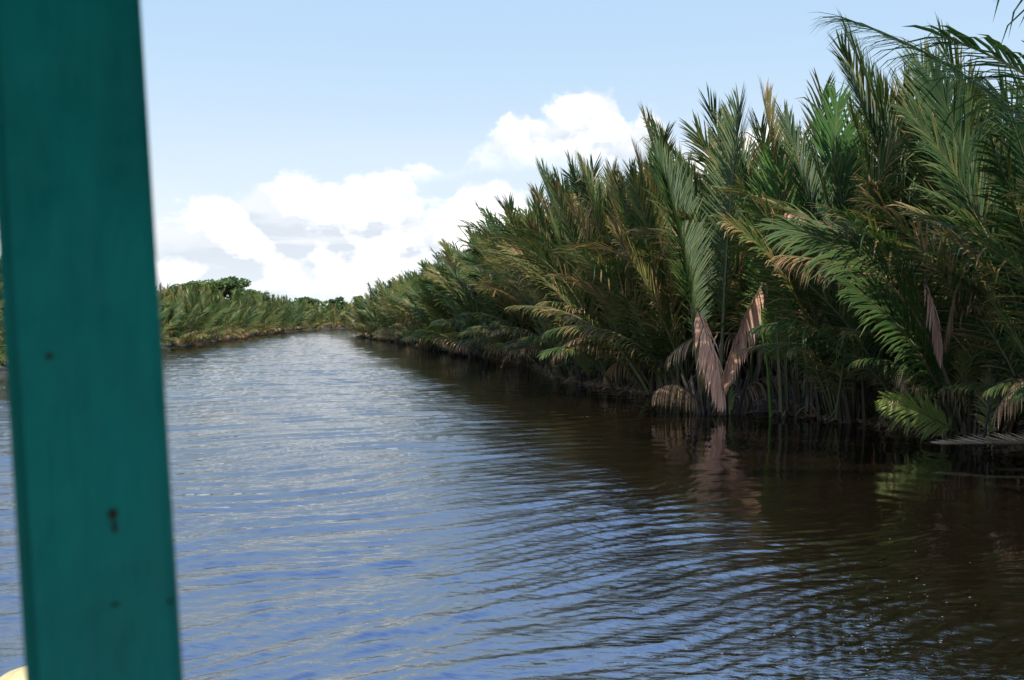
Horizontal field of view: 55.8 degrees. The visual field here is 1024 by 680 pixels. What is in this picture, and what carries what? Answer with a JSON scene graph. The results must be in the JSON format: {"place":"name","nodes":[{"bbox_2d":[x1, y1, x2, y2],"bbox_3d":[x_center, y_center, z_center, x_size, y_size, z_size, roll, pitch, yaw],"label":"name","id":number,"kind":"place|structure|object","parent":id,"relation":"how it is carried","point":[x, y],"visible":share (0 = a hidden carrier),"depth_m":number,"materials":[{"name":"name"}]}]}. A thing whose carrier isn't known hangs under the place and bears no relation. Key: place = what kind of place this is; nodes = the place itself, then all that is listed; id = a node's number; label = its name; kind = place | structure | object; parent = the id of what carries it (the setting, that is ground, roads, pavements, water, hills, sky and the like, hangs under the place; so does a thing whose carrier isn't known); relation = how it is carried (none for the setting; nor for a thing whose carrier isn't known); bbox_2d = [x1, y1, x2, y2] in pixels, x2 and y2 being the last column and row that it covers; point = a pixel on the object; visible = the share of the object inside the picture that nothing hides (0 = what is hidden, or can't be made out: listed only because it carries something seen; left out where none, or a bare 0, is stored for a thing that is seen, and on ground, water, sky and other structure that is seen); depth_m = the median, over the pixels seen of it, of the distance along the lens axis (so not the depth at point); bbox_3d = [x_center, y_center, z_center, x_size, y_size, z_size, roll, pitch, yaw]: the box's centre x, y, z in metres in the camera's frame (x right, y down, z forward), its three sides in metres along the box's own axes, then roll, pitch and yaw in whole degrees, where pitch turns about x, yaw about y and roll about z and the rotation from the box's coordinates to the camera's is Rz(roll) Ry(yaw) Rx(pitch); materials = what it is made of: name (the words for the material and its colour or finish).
{"place":"outdoors","nodes":[
{"label":"outdoors","id":0,"kind":"place"},
{"bbox_2d":[0,321,355,377],"bbox_3d":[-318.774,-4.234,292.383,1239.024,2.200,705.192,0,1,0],"label":"river bank","id":1,"kind":"structure","parent":0,"point":[2,370],"depth_m":94.11,"materials":[{"name":"brown soil"}]},
{"bbox_2d":[0,324,316,365],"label":"undergrowth","id":2,"kind":"object","parent":1,"relation":"on","point":[2,347],"visible":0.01,"depth_m":44.83,"materials":[{"name":"green plant"}]},
{"bbox_2d":[159,281,175,334],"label":"nipa palm","id":3,"kind":"object","parent":1,"relation":"on","point":[162,293],"visible":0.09,"depth_m":85.12,"materials":[{"name":"green plant"}]},
{"bbox_2d":[159,293,182,347],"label":"nipa palm","id":4,"kind":"object","parent":1,"relation":"on","point":[171,323],"visible":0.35,"depth_m":71.28,"materials":[{"name":"green plant"}]},
{"bbox_2d":[159,299,200,346],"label":"nipa palm","id":5,"kind":"object","parent":1,"relation":"on","point":[178,327],"visible":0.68,"depth_m":73.49,"materials":[{"name":"green plant"}]},
{"bbox_2d":[171,297,209,344],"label":"nipa palm","id":6,"kind":"object","parent":1,"relation":"on","point":[191,325],"visible":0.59,"depth_m":76.50,"materials":[{"name":"green plant"}]},
{"bbox_2d":[166,284,221,343],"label":"nipa palm","id":7,"kind":"object","parent":1,"relation":"on","point":[182,297],"visible":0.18,"depth_m":81.74,"materials":[{"name":"green plant"}]},
{"bbox_2d":[175,286,224,337],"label":"nipa palm","id":8,"kind":"object","parent":1,"relation":"on","point":[179,298],"visible":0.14,"depth_m":85.89,"materials":[{"name":"green plant"}]},
{"bbox_2d":[182,278,230,298],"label":"broadleaf tree","id":9,"kind":"object","parent":1,"relation":"on","point":[216,285],"visible":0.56,"depth_m":148.46,"materials":[{"name":"green plant"}]},
{"bbox_2d":[184,285,228,339],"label":"nipa palm","id":10,"kind":"object","parent":1,"relation":"on","point":[211,304],"visible":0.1,"depth_m":92.09,"materials":[{"name":"green plant"}]},
{"bbox_2d":[185,286,228,345],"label":"nipa palm","id":11,"kind":"object","parent":1,"relation":"on","point":[192,300],"visible":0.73,"depth_m":79.07,"materials":[{"name":"green plant"}]},
{"bbox_2d":[199,293,236,341],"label":"nipa palm","id":12,"kind":"object","parent":1,"relation":"on","point":[216,321],"visible":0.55,"depth_m":88.74,"materials":[{"name":"green plant"}]},
{"bbox_2d":[209,293,241,339],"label":"nipa palm","id":13,"kind":"object","parent":1,"relation":"on","point":[233,315],"visible":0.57,"depth_m":94.23,"materials":[{"name":"green plant"}]},
{"bbox_2d":[210,294,246,339],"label":"nipa palm","id":14,"kind":"object","parent":1,"relation":"on","point":[227,317],"visible":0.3,"depth_m":97.53,"materials":[{"name":"green plant"}]},
{"bbox_2d":[220,276,251,307],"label":"broadleaf tree","id":15,"kind":"object","parent":1,"relation":"on","point":[233,283],"visible":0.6,"depth_m":148.40,"materials":[{"name":"green plant"}]},
{"bbox_2d":[216,288,263,338],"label":"nipa palm","id":16,"kind":"object","parent":1,"relation":"on","point":[236,321],"visible":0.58,"depth_m":103.22,"materials":[{"name":"green plant"}]},
{"bbox_2d":[235,306,259,337],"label":"nipa palm","id":17,"kind":"object","parent":1,"relation":"on","point":[243,320],"visible":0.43,"depth_m":106.50,"materials":[{"name":"green plant"}]},
{"bbox_2d":[239,296,264,337],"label":"nipa palm","id":18,"kind":"object","parent":1,"relation":"on","point":[252,321],"visible":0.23,"depth_m":111.55,"materials":[{"name":"green plant"}]},
{"bbox_2d":[251,302,272,334],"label":"nipa palm","id":19,"kind":"object","parent":1,"relation":"on","point":[261,321],"visible":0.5,"depth_m":125.84,"materials":[{"name":"green plant"}]},
{"bbox_2d":[251,290,278,333],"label":"nipa palm","id":20,"kind":"object","parent":1,"relation":"on","point":[273,329],"visible":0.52,"depth_m":128.81,"materials":[{"name":"green plant"}]},
{"bbox_2d":[254,294,285,333],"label":"nipa palm","id":21,"kind":"object","parent":1,"relation":"on","point":[278,310],"visible":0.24,"depth_m":131.61,"materials":[{"name":"green plant"}]},
{"bbox_2d":[262,293,288,332],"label":"nipa palm","id":22,"kind":"object","parent":1,"relation":"on","point":[267,299],"visible":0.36,"depth_m":140.54,"materials":[{"name":"green plant"}]},
{"bbox_2d":[265,294,297,332],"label":"nipa palm","id":23,"kind":"object","parent":1,"relation":"on","point":[280,304],"visible":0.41,"depth_m":142.69,"materials":[{"name":"green plant"}]},
{"bbox_2d":[224,298,348,323],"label":"distant forest","id":24,"kind":"object","parent":1,"relation":"on","point":[323,304],"visible":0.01,"depth_m":250.13,"materials":[{"name":"green plant"}]},
{"bbox_2d":[284,298,303,330],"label":"nipa palm","id":25,"kind":"object","parent":1,"relation":"on","point":[292,320],"visible":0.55,"depth_m":163.36,"materials":[{"name":"green plant"}]},
{"bbox_2d":[294,298,316,329],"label":"nipa palm","id":26,"kind":"object","parent":1,"relation":"on","point":[303,304],"visible":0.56,"depth_m":172.27,"materials":[{"name":"green plant"}]},
{"bbox_2d":[296,296,319,306],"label":"broadleaf tree","id":27,"kind":"object","parent":1,"relation":"on","point":[311,300],"visible":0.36,"depth_m":230.12,"materials":[{"name":"green plant"}]},
{"bbox_2d":[312,306,333,328],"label":"nipa palm","id":28,"kind":"object","parent":1,"relation":"on","point":[318,326],"visible":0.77,"depth_m":192.66,"materials":[{"name":"green plant"}]},
{"bbox_2d":[323,300,345,328],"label":"nipa palm","id":29,"kind":"object","parent":1,"relation":"on","point":[332,316],"visible":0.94,"depth_m":200.85,"materials":[{"name":"green plant"}]},
{"bbox_2d":[328,296,345,314],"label":"broadleaf tree","id":30,"kind":"object","parent":1,"relation":"on","point":[337,300],"visible":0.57,"depth_m":248.91,"materials":[{"name":"green plant"}]},
{"bbox_2d":[0,320,1023,679],"bbox_3d":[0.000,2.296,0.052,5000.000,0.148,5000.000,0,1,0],"label":"water","id":31,"kind":"structure","parent":0,"point":[346,504],"depth_m":10.39,"materials":[{"name":"blue liquid"}]},
{"bbox_2d":[0,0,182,679],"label":"river boat","id":32,"kind":"object","parent":31,"relation":"on","point":[88,431],"visible":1,"depth_m":0.49,"materials":[{"name":"teal paint"}]},
{"bbox_2d":[979,372,997,456],"bbox_3d":[7.991,1.392,16.207,0.649,1.687,0.076,-1,2,-37],"label":"dead stalk","id":33,"kind":"object","parent":31,"relation":"in","point":[984,434],"visible":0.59,"depth_m":16.14,"materials":[{"name":"brown plant"}]},
{"bbox_2d":[140,0,1023,304],"label":"sky","id":34,"kind":"structure","parent":0,"point":[322,150],"materials":[{"name":"blue"}]},
{"bbox_2d":[363,335,1023,450],"bbox_3d":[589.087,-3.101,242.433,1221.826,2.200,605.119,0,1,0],"label":"river bank","id":35,"kind":"structure","parent":0,"point":[871,392],"depth_m":24.62,"materials":[{"name":"brown soil"}]},
{"bbox_2d":[346,295,371,335],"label":"nipa palm","id":36,"kind":"object","parent":35,"relation":"on","point":[359,317],"visible":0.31,"depth_m":113.32,"materials":[{"name":"green plant"}]},
{"bbox_2d":[351,290,382,338],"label":"nipa palm","id":37,"kind":"object","parent":35,"relation":"on","point":[370,336],"visible":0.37,"depth_m":108.02,"materials":[{"name":"green plant"}]},
{"bbox_2d":[350,281,391,334],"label":"nipa palm","id":38,"kind":"object","parent":35,"relation":"on","point":[374,317],"visible":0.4,"depth_m":103.13,"materials":[{"name":"green plant"}]},
{"bbox_2d":[358,282,404,333],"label":"nipa palm","id":39,"kind":"object","parent":35,"relation":"on","point":[374,308],"visible":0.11,"depth_m":100.89,"materials":[{"name":"green plant"}]},
{"bbox_2d":[361,278,402,339],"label":"nipa palm","id":40,"kind":"object","parent":35,"relation":"on","point":[384,289],"visible":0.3,"depth_m":94.92,"materials":[{"name":"green plant"}]},
{"bbox_2d":[373,284,410,342],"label":"nipa palm","id":41,"kind":"object","parent":35,"relation":"on","point":[393,321],"visible":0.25,"depth_m":89.44,"materials":[{"name":"green plant"}]},
{"bbox_2d":[377,269,427,343],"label":"nipa palm","id":42,"kind":"object","parent":35,"relation":"on","point":[399,317],"visible":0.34,"depth_m":84.10,"materials":[{"name":"green plant"}]},
{"bbox_2d":[384,269,444,344],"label":"nipa palm","id":43,"kind":"object","parent":35,"relation":"on","point":[401,310],"visible":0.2,"depth_m":75.47,"materials":[{"name":"green plant"}]},
{"bbox_2d":[387,280,459,347],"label":"nipa palm","id":44,"kind":"object","parent":35,"relation":"on","point":[404,307],"visible":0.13,"depth_m":73.52,"materials":[{"name":"green plant"}]},
{"bbox_2d":[388,247,460,348],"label":"nipa palm","id":45,"kind":"object","parent":35,"relation":"on","point":[413,291],"visible":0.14,"depth_m":65.79,"materials":[{"name":"green plant"}]},
{"bbox_2d":[386,264,468,350],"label":"nipa palm","id":46,"kind":"object","parent":35,"relation":"on","point":[430,306],"visible":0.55,"depth_m":63.37,"materials":[{"name":"green plant"}]},
{"bbox_2d":[398,264,460,350],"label":"nipa palm","id":47,"kind":"object","parent":35,"relation":"on","point":[430,345],"visible":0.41,"depth_m":67.73,"materials":[{"name":"green plant"}]},
{"bbox_2d":[413,238,470,352],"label":"nipa palm","id":48,"kind":"object","parent":35,"relation":"on","point":[438,273],"visible":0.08,"depth_m":61.75,"materials":[{"name":"green plant"}]},
{"bbox_2d":[412,232,479,342],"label":"nipa palm","id":49,"kind":"object","parent":35,"relation":"on","point":[453,283],"visible":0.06,"depth_m":60.50,"materials":[{"name":"green plant"}]},
{"bbox_2d":[399,222,507,356],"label":"nipa palm","id":50,"kind":"object","parent":35,"relation":"on","point":[474,306],"visible":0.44,"depth_m":53.69,"materials":[{"name":"green plant"}]},
{"bbox_2d":[435,231,480,332],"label":"nipa palm","id":51,"kind":"object","parent":35,"relation":"on","point":[442,268],"visible":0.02,"depth_m":64.65,"materials":[{"name":"green plant"}]},
{"bbox_2d":[428,246,492,357],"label":"nipa palm","id":52,"kind":"object","parent":35,"relation":"on","point":[454,263],"visible":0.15,"depth_m":55.85,"materials":[{"name":"green plant"}]},
{"bbox_2d":[451,211,529,358],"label":"nipa palm","id":53,"kind":"object","parent":35,"relation":"on","point":[461,273],"visible":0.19,"depth_m":50.84,"materials":[{"name":"green plant"}]},
{"bbox_2d":[443,211,539,360],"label":"nipa palm","id":54,"kind":"object","parent":35,"relation":"on","point":[494,339],"visible":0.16,"depth_m":46.31,"materials":[{"name":"green plant"}]},
{"bbox_2d":[456,234,539,365],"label":"nipa palm","id":55,"kind":"object","parent":35,"relation":"on","point":[504,300],"visible":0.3,"depth_m":45.41,"materials":[{"name":"green plant"}]},
{"bbox_2d":[453,182,547,342],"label":"nipa palm","id":56,"kind":"object","parent":35,"relation":"on","point":[488,216],"visible":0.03,"depth_m":50.81,"materials":[{"name":"green plant"}]},
{"bbox_2d":[450,190,551,360],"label":"nipa palm","id":57,"kind":"object","parent":35,"relation":"on","point":[510,204],"visible":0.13,"depth_m":49.37,"materials":[{"name":"green plant"}]},
{"bbox_2d":[458,196,559,365],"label":"nipa palm","id":58,"kind":"object","parent":35,"relation":"on","point":[539,222],"visible":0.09,"depth_m":43.24,"materials":[{"name":"green plant"}]},
{"bbox_2d":[479,196,544,363],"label":"nipa palm","id":59,"kind":"object","parent":35,"relation":"on","point":[508,212],"visible":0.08,"depth_m":45.09,"materials":[{"name":"green plant"}]},
{"bbox_2d":[476,190,547,282],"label":"nipa palm","id":60,"kind":"object","parent":35,"relation":"on","point":[507,218],"visible":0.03,"depth_m":46.57,"materials":[{"name":"green plant"}]},
{"bbox_2d":[472,211,570,376],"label":"nipa palm","id":61,"kind":"object","parent":35,"relation":"on","point":[544,224],"visible":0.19,"depth_m":37.74,"materials":[{"name":"green plant"}]},
{"bbox_2d":[456,153,607,368],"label":"nipa palm","id":62,"kind":"object","parent":35,"relation":"on","point":[492,246],"visible":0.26,"depth_m":41.22,"materials":[{"name":"green plant"}]},
{"bbox_2d":[481,158,586,360],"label":"nipa palm","id":63,"kind":"object","parent":35,"relation":"on","point":[510,286],"visible":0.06,"depth_m":38.52,"materials":[{"name":"green plant"}]},
{"bbox_2d":[479,185,618,379],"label":"nipa palm","id":64,"kind":"object","parent":35,"relation":"on","point":[567,372],"visible":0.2,"depth_m":35.86,"materials":[{"name":"green plant"}]},
{"bbox_2d":[491,149,624,283],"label":"nipa palm","id":65,"kind":"object","parent":35,"relation":"on","point":[565,189],"visible":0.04,"depth_m":40.46,"materials":[{"name":"green plant"}]},
{"bbox_2d":[483,153,637,383],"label":"nipa palm","id":66,"kind":"object","parent":35,"relation":"on","point":[569,225],"visible":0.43,"depth_m":33.86,"materials":[{"name":"green plant"}]},
{"bbox_2d":[512,148,622,331],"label":"nipa palm","id":67,"kind":"object","parent":35,"relation":"on","point":[577,183],"visible":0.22,"depth_m":35.56,"materials":[{"name":"green plant"}]},
{"bbox_2d":[479,150,658,382],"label":"nipa palm","id":68,"kind":"object","parent":35,"relation":"on","point":[543,259],"visible":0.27,"depth_m":32.28,"materials":[{"name":"green plant"}]},
{"bbox_2d":[508,156,646,364],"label":"nipa palm","id":69,"kind":"object","parent":35,"relation":"on","point":[543,201],"visible":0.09,"depth_m":36.90,"materials":[{"name":"green plant"}]},
{"bbox_2d":[568,254,663,387],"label":"nipa palm","id":70,"kind":"object","parent":35,"relation":"on","point":[609,371],"visible":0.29,"depth_m":30.07,"materials":[{"name":"green plant"}]},
{"bbox_2d":[535,167,703,387],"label":"nipa palm","id":71,"kind":"object","parent":35,"relation":"on","point":[603,271],"visible":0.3,"depth_m":29.68,"materials":[{"name":"green plant"}]},
{"bbox_2d":[536,121,709,391],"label":"nipa palm","id":72,"kind":"object","parent":35,"relation":"on","point":[652,381],"visible":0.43,"depth_m":28.64,"materials":[{"name":"green plant"}]},
{"bbox_2d":[512,135,752,394],"bbox_3d":[4.430,-1.788,28.149,8.681,7.958,4.738,0,1,-17],"label":"nipa palm","id":73,"kind":"object","parent":35,"relation":"on","point":[677,334],"visible":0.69,"depth_m":27.45,"materials":[{"name":"green plant"}]},
{"bbox_2d":[556,167,717,375],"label":"nipa palm","id":74,"kind":"object","parent":35,"relation":"on","point":[592,253],"visible":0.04,"depth_m":32.15,"materials":[{"name":"green plant"}]},
{"bbox_2d":[590,139,728,370],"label":"nipa palm","id":75,"kind":"object","parent":35,"relation":"on","point":[714,316],"visible":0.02,"depth_m":34.36,"materials":[{"name":"green plant"}]},
{"bbox_2d":[601,99,779,374],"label":"nipa palm","id":76,"kind":"object","parent":35,"relation":"on","point":[650,135],"visible":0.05,"depth_m":29.28,"materials":[{"name":"green plant"}]},
{"bbox_2d":[643,82,792,374],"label":"nipa palm","id":77,"kind":"object","parent":35,"relation":"on","point":[699,141],"visible":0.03,"depth_m":31.49,"materials":[{"name":"green plant"}]},
{"bbox_2d":[640,83,802,415],"bbox_3d":[4.654,-2.317,23.445,3.404,8.685,3.406,-1,1,-25],"label":"nipa palm","id":78,"kind":"object","parent":35,"relation":"on","point":[719,381],"visible":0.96,"depth_m":23.89,"materials":[{"name":"green plant"}]},
{"bbox_2d":[572,108,880,385],"bbox_3d":[6.794,-2.561,28.137,10.542,8.242,4.364,0,1,7],"label":"nipa palm","id":79,"kind":"object","parent":35,"relation":"on","point":[696,191],"visible":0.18,"depth_m":28.48,"materials":[{"name":"green plant"}]},
{"bbox_2d":[618,160,881,391],"bbox_3d":[6.614,-1.762,25.751,7.616,6.754,5.365,0,1,0],"label":"nipa palm","id":80,"kind":"object","parent":35,"relation":"on","point":[737,286],"visible":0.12,"depth_m":25.66,"materials":[{"name":"green plant"}]},
{"bbox_2d":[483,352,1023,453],"bbox_3d":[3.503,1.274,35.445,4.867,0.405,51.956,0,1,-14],"label":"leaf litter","id":81,"kind":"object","parent":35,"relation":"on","point":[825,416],"visible":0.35,"depth_m":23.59,"materials":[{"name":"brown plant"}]},
{"bbox_2d":[714,110,812,360],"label":"nipa palm","id":82,"kind":"object","parent":35,"relation":"on","point":[769,146],"visible":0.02,"depth_m":33.17,"materials":[{"name":"green plant"}]},
{"bbox_2d":[708,105,824,378],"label":"nipa palm","id":83,"kind":"object","parent":35,"relation":"on","point":[762,129],"visible":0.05,"depth_m":29.06,"materials":[{"name":"green plant"}]},
{"bbox_2d":[658,68,887,383],"bbox_3d":[8.342,-2.898,27.025,6.987,8.969,6.956,-1,2,-34],"label":"nipa palm","id":84,"kind":"object","parent":35,"relation":"on","point":[818,104],"visible":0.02,"depth_m":26.36,"materials":[{"name":"green plant"}]},
{"bbox_2d":[733,120,875,376],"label":"nipa palm","id":85,"kind":"object","parent":35,"relation":"on","point":[761,151],"visible":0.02,"depth_m":26.09,"materials":[{"name":"green plant"}]},
{"bbox_2d":[737,75,893,417],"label":"nipa palm","id":86,"kind":"object","parent":35,"relation":"on","point":[777,179],"visible":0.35,"depth_m":22.80,"materials":[{"name":"green plant"}]},
{"bbox_2d":[758,97,879,396],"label":"nipa palm","id":87,"kind":"object","parent":35,"relation":"on","point":[861,157],"visible":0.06,"depth_m":23.79,"materials":[{"name":"green plant"}]},
{"bbox_2d":[700,96,950,424],"bbox_3d":[6.748,-1.858,21.288,5.828,7.842,6.963,0,1,0],"label":"nipa palm","id":88,"kind":"object","parent":35,"relation":"on","point":[844,400],"visible":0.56,"depth_m":21.01,"materials":[{"name":"green plant"}]},
{"bbox_2d":[659,318,1009,387],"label":"undergrowth","id":89,"kind":"object","parent":35,"relation":"on","point":[877,352],"visible":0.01,"depth_m":26.53,"materials":[{"name":"green plant"}]},
{"bbox_2d":[706,10,1014,431],"bbox_3d":[7.740,-2.206,19.380,7.337,9.463,5.843,0,1,0],"label":"nipa palm","id":90,"kind":"object","parent":35,"relation":"on","point":[826,297],"visible":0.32,"depth_m":20.20,"materials":[{"name":"green plant"}]},
{"bbox_2d":[750,39,1023,442],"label":"nipa palm","id":91,"kind":"object","parent":35,"relation":"on","point":[876,286],"visible":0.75,"depth_m":17.75,"materials":[{"name":"green plant"}]},
{"bbox_2d":[793,27,1005,380],"bbox_3d":[11.949,-3.018,24.049,8.040,9.347,7.886,1,2,43],"label":"nipa palm","id":92,"kind":"object","parent":35,"relation":"on","point":[843,50],"visible":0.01,"depth_m":24.06,"materials":[{"name":"green plant"}]},
{"bbox_2d":[780,61,1023,440],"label":"nipa palm","id":93,"kind":"object","parent":35,"relation":"on","point":[963,357],"visible":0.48,"depth_m":17.84,"materials":[{"name":"green plant"}]},
{"bbox_2d":[781,67,1022,387],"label":"nipa palm","id":94,"kind":"object","parent":35,"relation":"on","point":[868,156],"visible":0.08,"depth_m":21.80,"materials":[{"name":"green plant"}]},
{"bbox_2d":[809,0,1023,172],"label":"nipa palm","id":95,"kind":"object","parent":35,"relation":"on","point":[996,45],"visible":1,"depth_m":10.94,"materials":[{"name":"green plant"}]},
{"bbox_2d":[821,12,1023,409],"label":"nipa palm","id":96,"kind":"object","parent":35,"relation":"on","point":[957,61],"visible":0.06,"depth_m":19.82,"materials":[{"name":"green plant"}]},
{"bbox_2d":[847,67,1023,446],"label":"nipa palm","id":97,"kind":"object","parent":35,"relation":"on","point":[1005,226],"visible":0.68,"depth_m":16.60,"materials":[{"name":"green plant"}]},
{"bbox_2d":[898,203,1023,428],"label":"nipa palm","id":98,"kind":"object","parent":35,"relation":"on","point":[1015,393],"visible":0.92,"depth_m":14.21,"materials":[{"name":"green plant"}]},
{"bbox_2d":[931,430,1023,444],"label":"fallen frond","id":99,"kind":"object","parent":35,"relation":"on","point":[980,442],"visible":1,"depth_m":15.89,"materials":[{"name":"plant"}]},
{"bbox_2d":[986,69,1023,207],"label":"nipa palm","id":100,"kind":"object","parent":35,"relation":"on","point":[1015,91],"visible":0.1,"depth_m":17.86,"materials":[{"name":"green plant"}]},
{"bbox_2d":[1003,176,1023,402],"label":"nipa palm","id":101,"kind":"object","parent":35,"relation":"on","point":[1016,201],"visible":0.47,"depth_m":13.65,"materials":[{"name":"green plant"}]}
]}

